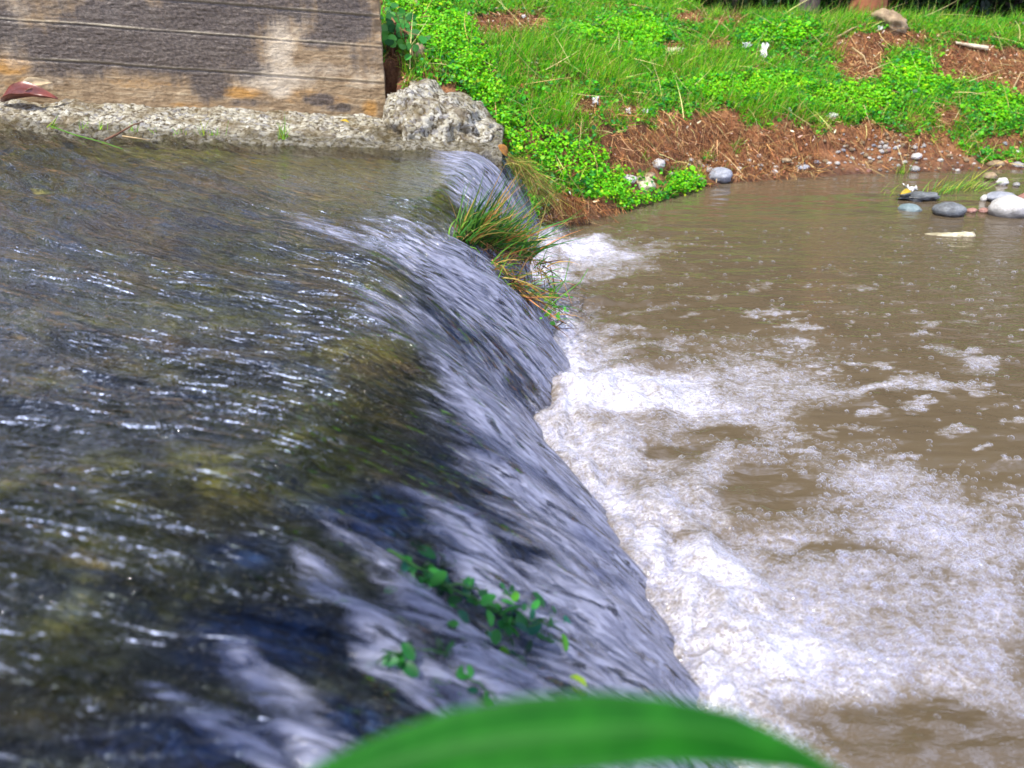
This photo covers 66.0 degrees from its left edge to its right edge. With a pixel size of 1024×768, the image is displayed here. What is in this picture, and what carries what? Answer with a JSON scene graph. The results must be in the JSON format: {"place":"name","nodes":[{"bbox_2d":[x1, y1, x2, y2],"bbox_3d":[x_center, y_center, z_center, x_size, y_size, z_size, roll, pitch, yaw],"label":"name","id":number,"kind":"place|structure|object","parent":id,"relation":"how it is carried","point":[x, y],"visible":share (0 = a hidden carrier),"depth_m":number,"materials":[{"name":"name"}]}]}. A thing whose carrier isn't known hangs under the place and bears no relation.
{"place":"outdoors","nodes":[
{"label":"outdoors","id":0,"kind":"place"},
{"bbox_2d":[0,124,468,546],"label":"river water","id":1,"kind":"structure","parent":0,"point":[66,153],"depth_m":2.48,"materials":[{"name":"grey liquid"}]},
{"bbox_2d":[122,135,148,139],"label":"stem","id":2,"kind":"object","parent":1,"relation":"on","point":[134,137],"visible":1,"depth_m":3.65,"materials":[{"name":"plant"}]},
{"bbox_2d":[0,151,738,767],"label":"waterfall","id":3,"kind":"structure","parent":0,"point":[628,591],"depth_m":1.42,"materials":[{"name":"white liquid"}]},
{"bbox_2d":[364,540,587,711],"bbox_3d":[-0.040,0.370,1.173,0.306,0.209,0.344,0,28,0],"label":"creeper","id":4,"kind":"object","parent":3,"relation":"on","point":[432,577],"visible":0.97,"depth_m":1.19,"materials":[{"name":"green plant"}]},
{"bbox_2d":[498,144,507,155],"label":"fallen leaf","id":5,"kind":"object","parent":3,"relation":"on","point":[503,148],"visible":1,"depth_m":3.81,"materials":[{"name":"orange plant"}]},
{"bbox_2d":[527,259,587,324],"bbox_3d":[0.151,-0.365,3.015,0.206,0.089,0.490,10,30,18],"label":"water sprig","id":6,"kind":"object","parent":3,"relation":"on","point":[549,311],"visible":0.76,"depth_m":3.00,"materials":[{"name":"green plant"}]},
{"bbox_2d":[380,0,1023,225],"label":"river bank","id":7,"kind":"structure","parent":0,"point":[395,80],"depth_m":5.37,"materials":[{"name":"green plant"}]},
{"bbox_2d":[0,0,385,117],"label":"concrete wall","id":8,"kind":"structure","parent":7,"relation":"on","point":[314,56],"depth_m":4.14,"materials":[{"name":"brown concrete"}]},
{"bbox_2d":[0,98,502,183],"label":"concrete ledge","id":9,"kind":"object","parent":7,"relation":"on","point":[306,129],"visible":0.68,"depth_m":3.95,"materials":[{"name":"grey concrete"}]},
{"bbox_2d":[0,81,57,101],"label":"dead leaf","id":10,"kind":"object","parent":9,"relation":"on","point":[17,90],"visible":1,"depth_m":4.00,"materials":[{"name":"red plant"}]},
{"bbox_2d":[23,77,52,89],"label":"dead leaf","id":11,"kind":"object","parent":9,"relation":"on","point":[37,81],"visible":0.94,"depth_m":4.02,"materials":[{"name":"beige plant"}]},
{"bbox_2d":[50,126,121,148],"bbox_3d":[-1.986,-1.143,3.650,0.647,0.034,0.021,20,34,32],"label":"stem","id":12,"kind":"object","parent":9,"relation":"on","point":[81,136],"visible":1,"depth_m":3.65,"materials":[{"name":"plant"}]},
{"bbox_2d":[104,121,142,140],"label":"twig","id":13,"kind":"object","parent":9,"relation":"on","point":[112,136],"visible":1,"depth_m":3.70,"materials":[{"name":"brown wood"}]},
{"bbox_2d":[193,120,211,135],"bbox_3d":[-1.512,-1.256,3.860,0.124,0.106,0.069,-24,36,-37],"label":"grass sprout","id":14,"kind":"object","parent":9,"relation":"on","point":[202,131],"depth_m":3.85,"materials":[{"name":"green plant"}]},
{"bbox_2d":[276,110,289,139],"bbox_3d":[-1.122,-1.268,3.855,0.075,0.148,0.096,22,35,35],"label":"grass sprout","id":15,"kind":"object","parent":9,"relation":"on","point":[282,132],"depth_m":3.86,"materials":[{"name":"green plant"}]},
{"bbox_2d":[502,152,580,230],"bbox_3d":[0.175,-0.973,4.045,0.452,0.438,0.305,-15,32,-27],"label":"grass clump","id":16,"kind":"object","parent":9,"relation":"hanging from","point":[528,174],"visible":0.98,"depth_m":3.98,"materials":[{"name":"green plant"}]},
{"bbox_2d":[381,2,430,83],"bbox_3d":[-0.611,-1.899,4.639,0.379,0.720,0.589,0,28,0],"label":"round leaved plant","id":17,"kind":"object","parent":7,"relation":"on","point":[393,24],"visible":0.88,"depth_m":4.48,"materials":[{"name":"green plant"}]},
{"bbox_2d":[411,43,425,58],"bbox_3d":[-0.529,-1.885,4.478,0.088,0.099,0.073,-3,28,1],"label":"stone","id":18,"kind":"object","parent":7,"relation":"on","point":[421,48],"visible":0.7,"depth_m":4.45,"materials":[{"name":"beige stone"}]},
{"bbox_2d":[383,78,503,146],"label":"boulder","id":19,"kind":"structure","parent":7,"relation":"on","point":[431,111],"depth_m":4.03,"materials":[{"name":"grey stone"}]},
{"bbox_2d":[549,192,596,229],"bbox_3d":[0.329,-0.887,4.210,0.257,0.255,0.221,-17,32,-29],"label":"root mass","id":20,"kind":"object","parent":7,"relation":"attached to","point":[573,200],"visible":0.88,"depth_m":4.19,"materials":[{"name":"brown plant"}]},
{"bbox_2d":[592,96,598,104],"bbox_3d":[0.514,-1.741,4.845,0.059,0.049,0.036,-11,-14,-20],"label":"wrapper","id":21,"kind":"object","parent":7,"relation":"on","point":[595,101],"visible":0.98,"depth_m":4.84,"materials":[{"name":"white plastic"}]},
{"bbox_2d":[624,174,636,183],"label":"stone","id":22,"kind":"object","parent":7,"relation":"on","point":[629,177],"visible":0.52,"depth_m":4.64,"materials":[{"name":"white stone"}]},
{"bbox_2d":[637,175,655,191],"bbox_3d":[0.775,-1.194,4.774,0.194,0.137,0.149,-4,28,2],"label":"stone","id":23,"kind":"object","parent":7,"relation":"on","point":[648,179],"visible":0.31,"depth_m":4.72,"materials":[{"name":"beige stone"}]},
{"bbox_2d":[644,172,655,178],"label":"stone","id":24,"kind":"object","parent":7,"relation":"on","point":[650,174],"visible":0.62,"depth_m":4.77,"materials":[{"name":"beige stone"}]},
{"bbox_2d":[652,158,664,169],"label":"stone","id":25,"kind":"object","parent":7,"relation":"on","point":[661,163],"visible":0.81,"depth_m":4.89,"materials":[{"name":"white stone"}]},
{"bbox_2d":[667,47,684,53],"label":"stone","id":26,"kind":"object","parent":7,"relation":"on","point":[674,49],"visible":0.25,"depth_m":5.88,"materials":[{"name":"beige stone"}]},
{"bbox_2d":[381,0,1023,225],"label":"ground cover","id":27,"kind":"object","parent":7,"relation":"on","point":[662,31],"visible":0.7,"depth_m":5.54,"materials":[{"name":"green plant"}]},
{"bbox_2d":[383,0,1023,225],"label":"dead grass","id":28,"kind":"structure","parent":7,"relation":"on","point":[874,67],"depth_m":5.35,"materials":[{"name":"plant"}]},
{"bbox_2d":[708,167,732,183],"bbox_3d":[1.353,-1.350,5.120,0.154,0.110,0.142,-2,28,1],"label":"stone","id":29,"kind":"object","parent":7,"relation":"on","point":[726,174],"visible":0.91,"depth_m":5.07,"materials":[{"name":"white stone"}]},
{"bbox_2d":[759,42,768,57],"bbox_3d":[1.928,-2.549,6.033,0.072,0.149,0.042,14,-13,25],"label":"paper scrap","id":30,"kind":"object","parent":7,"relation":"on","point":[766,46],"visible":0.88,"depth_m":6.03,"materials":[{"name":"white paper"}]},
{"bbox_2d":[779,157,791,161],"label":"stone","id":31,"kind":"object","parent":7,"relation":"on","point":[784,159],"visible":0.95,"depth_m":5.31,"materials":[{"name":"beige stone"}]},
{"bbox_2d":[796,164,809,169],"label":"stone","id":32,"kind":"object","parent":7,"relation":"on","point":[805,167],"visible":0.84,"depth_m":5.31,"materials":[{"name":"white stone"}]},
{"bbox_2d":[798,0,819,12],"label":"tree","id":33,"kind":"object","parent":7,"relation":"on","point":[806,3],"depth_m":8.03,"materials":[{"name":"grey plant"}]},
{"bbox_2d":[837,23,865,37],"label":"twig","id":34,"kind":"object","parent":7,"relation":"on","point":[848,30],"visible":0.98,"depth_m":6.17,"materials":[{"name":"wood"}]},
{"bbox_2d":[693,0,1023,19],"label":"woods","id":35,"kind":"object","parent":7,"relation":"on","point":[984,6],"visible":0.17,"depth_m":8.96,"materials":[{"name":"green plant"}]},
{"bbox_2d":[851,47,866,65],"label":"twig","id":36,"kind":"object","parent":7,"relation":"on","point":[853,48],"visible":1,"depth_m":5.96,"materials":[{"name":"wood"}]},
{"bbox_2d":[847,0,887,15],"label":"tree","id":37,"kind":"object","parent":7,"relation":"on","point":[874,4],"depth_m":7.59,"materials":[{"name":"orange plant"}]},
{"bbox_2d":[871,8,909,35],"bbox_3d":[3.052,-2.900,6.365,0.377,0.200,0.308,26,33,-19],"label":"boulder","id":38,"kind":"object","parent":7,"relation":"on","point":[897,20],"visible":0.6,"depth_m":6.26,"materials":[{"name":"beige stone"}]},
{"bbox_2d":[909,166,920,171],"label":"stone","id":39,"kind":"object","parent":7,"relation":"on","point":[913,168],"visible":0.96,"depth_m":5.37,"materials":[{"name":"white stone"}]},
{"bbox_2d":[911,153,921,159],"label":"stone","id":40,"kind":"object","parent":7,"relation":"on","point":[917,156],"visible":0.99,"depth_m":5.48,"materials":[{"name":"white stone"}]},
{"bbox_2d":[957,42,988,50],"bbox_3d":[3.658,-2.688,6.268,0.242,0.041,0.059,13,30,6],"label":"driftwood","id":41,"kind":"object","parent":7,"relation":"on","point":[978,46],"visible":0.98,"depth_m":6.25,"materials":[{"name":"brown wood"}]},
{"bbox_2d":[985,160,1004,167],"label":"stone","id":42,"kind":"object","parent":7,"relation":"on","point":[991,163],"visible":0.83,"depth_m":5.50,"materials":[{"name":"beige stone"}]},
{"bbox_2d":[1011,161,1023,167],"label":"stone","id":43,"kind":"object","parent":7,"relation":"on","point":[1019,163],"visible":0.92,"depth_m":5.47,"materials":[{"name":"white stone"}]},
{"bbox_2d":[517,164,1023,767],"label":"pool water","id":44,"kind":"structure","parent":0,"point":[837,244],"depth_m":2.36,"materials":[{"name":"brown liquid"}]},
{"bbox_2d":[526,192,847,767],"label":"spray","id":45,"kind":"object","parent":44,"relation":"on","point":[623,482],"visible":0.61,"depth_m":2.12,"materials":[{"name":"white liquid"}]},
{"bbox_2d":[519,225,1023,765],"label":"foam","id":46,"kind":"object","parent":44,"relation":"on","point":[815,529],"visible":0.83,"depth_m":1.90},
{"bbox_2d":[893,161,913,175],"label":"reeds","id":47,"kind":"object","parent":44,"relation":"on","point":[901,171],"visible":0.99,"depth_m":5.32,"materials":[{"name":"green plant"}]},
{"bbox_2d":[898,203,921,211],"bbox_3d":[2.304,-1.008,4.570,0.134,0.075,0.124,1,28,-1],"label":"stone","id":48,"kind":"object","parent":44,"relation":"in","point":[908,207],"visible":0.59,"depth_m":4.53,"materials":[{"name":"blue stone"}]},
{"bbox_2d":[896,191,940,201],"bbox_3d":[2.450,-1.134,4.760,0.265,0.058,0.162,-1,28,0],"label":"rock","id":49,"kind":"object","parent":44,"relation":"on","point":[916,196],"visible":0.94,"depth_m":4.72,"materials":[{"name":"stone"}]},
{"bbox_2d":[901,189,910,193],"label":"fallen leaf","id":50,"kind":"object","parent":49,"relation":"on","point":[904,191],"visible":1,"depth_m":4.70,"materials":[{"name":"yellow plant"}]},
{"bbox_2d":[903,183,916,190],"bbox_3d":[2.444,-1.204,4.837,0.086,0.053,0.051,-2,28,-5],"label":"paper scrap","id":51,"kind":"object","parent":49,"relation":"on","point":[911,188],"visible":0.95,"depth_m":4.83,"materials":[{"name":"white paper"}]},
{"bbox_2d":[910,231,975,236],"bbox_3d":[2.249,-0.778,4.141,0.342,0.040,0.072,0,28,3],"label":"driftwood","id":52,"kind":"object","parent":44,"relation":"on","point":[962,234],"visible":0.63,"depth_m":4.12,"materials":[{"name":"wood"}]},
{"bbox_2d":[931,202,966,217],"bbox_3d":[2.477,-0.982,4.470,0.184,0.100,0.156,2,28,-1],"label":"stone","id":53,"kind":"object","parent":44,"relation":"on","point":[950,209],"visible":0.88,"depth_m":4.42,"materials":[{"name":"grey stone"}]},
{"bbox_2d":[923,164,1006,195],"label":"reeds","id":54,"kind":"object","parent":44,"relation":"on","point":[965,188],"visible":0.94,"depth_m":4.90,"materials":[{"name":"green plant"}]},
{"bbox_2d":[967,208,976,212],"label":"stone","id":55,"kind":"object","parent":44,"relation":"on","point":[971,210],"visible":0.95,"depth_m":4.50,"materials":[{"name":"pink stone"}]},
{"bbox_2d":[978,208,987,212],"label":"stone","id":56,"kind":"object","parent":44,"relation":"on","point":[982,210],"visible":0.94,"depth_m":4.50,"materials":[{"name":"pink stone"}]},
{"bbox_2d":[980,195,986,200],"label":"stone","id":57,"kind":"object","parent":44,"relation":"on","point":[983,198],"visible":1,"depth_m":4.71,"materials":[{"name":"white stone"}]},
{"bbox_2d":[982,172,997,179],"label":"stone","id":58,"kind":"object","parent":44,"relation":"on","point":[992,175],"visible":0.89,"depth_m":5.18,"materials":[{"name":"beige stone"}]},
{"bbox_2d":[987,191,1015,201],"bbox_3d":[2.921,-1.109,4.703,0.182,0.070,0.147,1,28,0],"label":"stone","id":59,"kind":"object","parent":44,"relation":"in","point":[992,196],"visible":0.53,"depth_m":4.68,"materials":[{"name":"grey stone"}]},
{"bbox_2d":[996,177,1008,184],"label":"stone","id":60,"kind":"object","parent":44,"relation":"in","point":[1004,179],"visible":0.94,"depth_m":5.05,"materials":[{"name":"white stone"}]},
{"bbox_2d":[987,195,1023,217],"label":"stone","id":61,"kind":"object","parent":44,"relation":"on","point":[1009,206],"visible":0.84,"depth_m":4.39,"materials":[{"name":"white stone"}]},
{"bbox_2d":[1012,182,1019,186],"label":"stone","id":62,"kind":"object","parent":44,"relation":"on","point":[1016,184],"visible":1,"depth_m":5.03,"materials":[{"name":"white stone"}]},
{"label":"ground","id":63,"kind":"structure","parent":0,"visible":0},
{"bbox_2d":[0,141,692,767],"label":"weir","id":64,"kind":"object","parent":63,"relation":"on","point":[190,599],"visible":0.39,"depth_m":1.41,"materials":[{"name":"grey liquid"}]},
{"bbox_2d":[443,158,588,281],"bbox_3d":[0.078,-0.586,3.079,0.466,0.747,0.822,12,30,21],"label":"grass tuft","id":65,"kind":"object","parent":64,"relation":"on","point":[479,229],"visible":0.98,"depth_m":2.92,"materials":[{"name":"green plant"}]},
{"bbox_2d":[472,237,587,333],"bbox_3d":[0.077,-0.314,2.855,0.444,0.472,0.488,5,28,10],"label":"grass tuft","id":66,"kind":"object","parent":64,"relation":"on","point":[519,286],"visible":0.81,"depth_m":2.82,"materials":[{"name":"green plant"}]},
{"bbox_2d":[524,244,590,336],"bbox_3d":[0.201,-0.297,3.088,0.354,0.469,0.317,16,32,28],"label":"grass tuft","id":67,"kind":"object","parent":64,"relation":"on","point":[545,274],"visible":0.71,"depth_m":3.08,"materials":[{"name":"green plant"}]},
{"bbox_2d":[313,692,834,767],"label":"grass leaf","id":68,"kind":"object","parent":63,"relation":"on","point":[594,730],"visible":1,"depth_m":0.34,"materials":[{"name":"green plant"}]}
]}

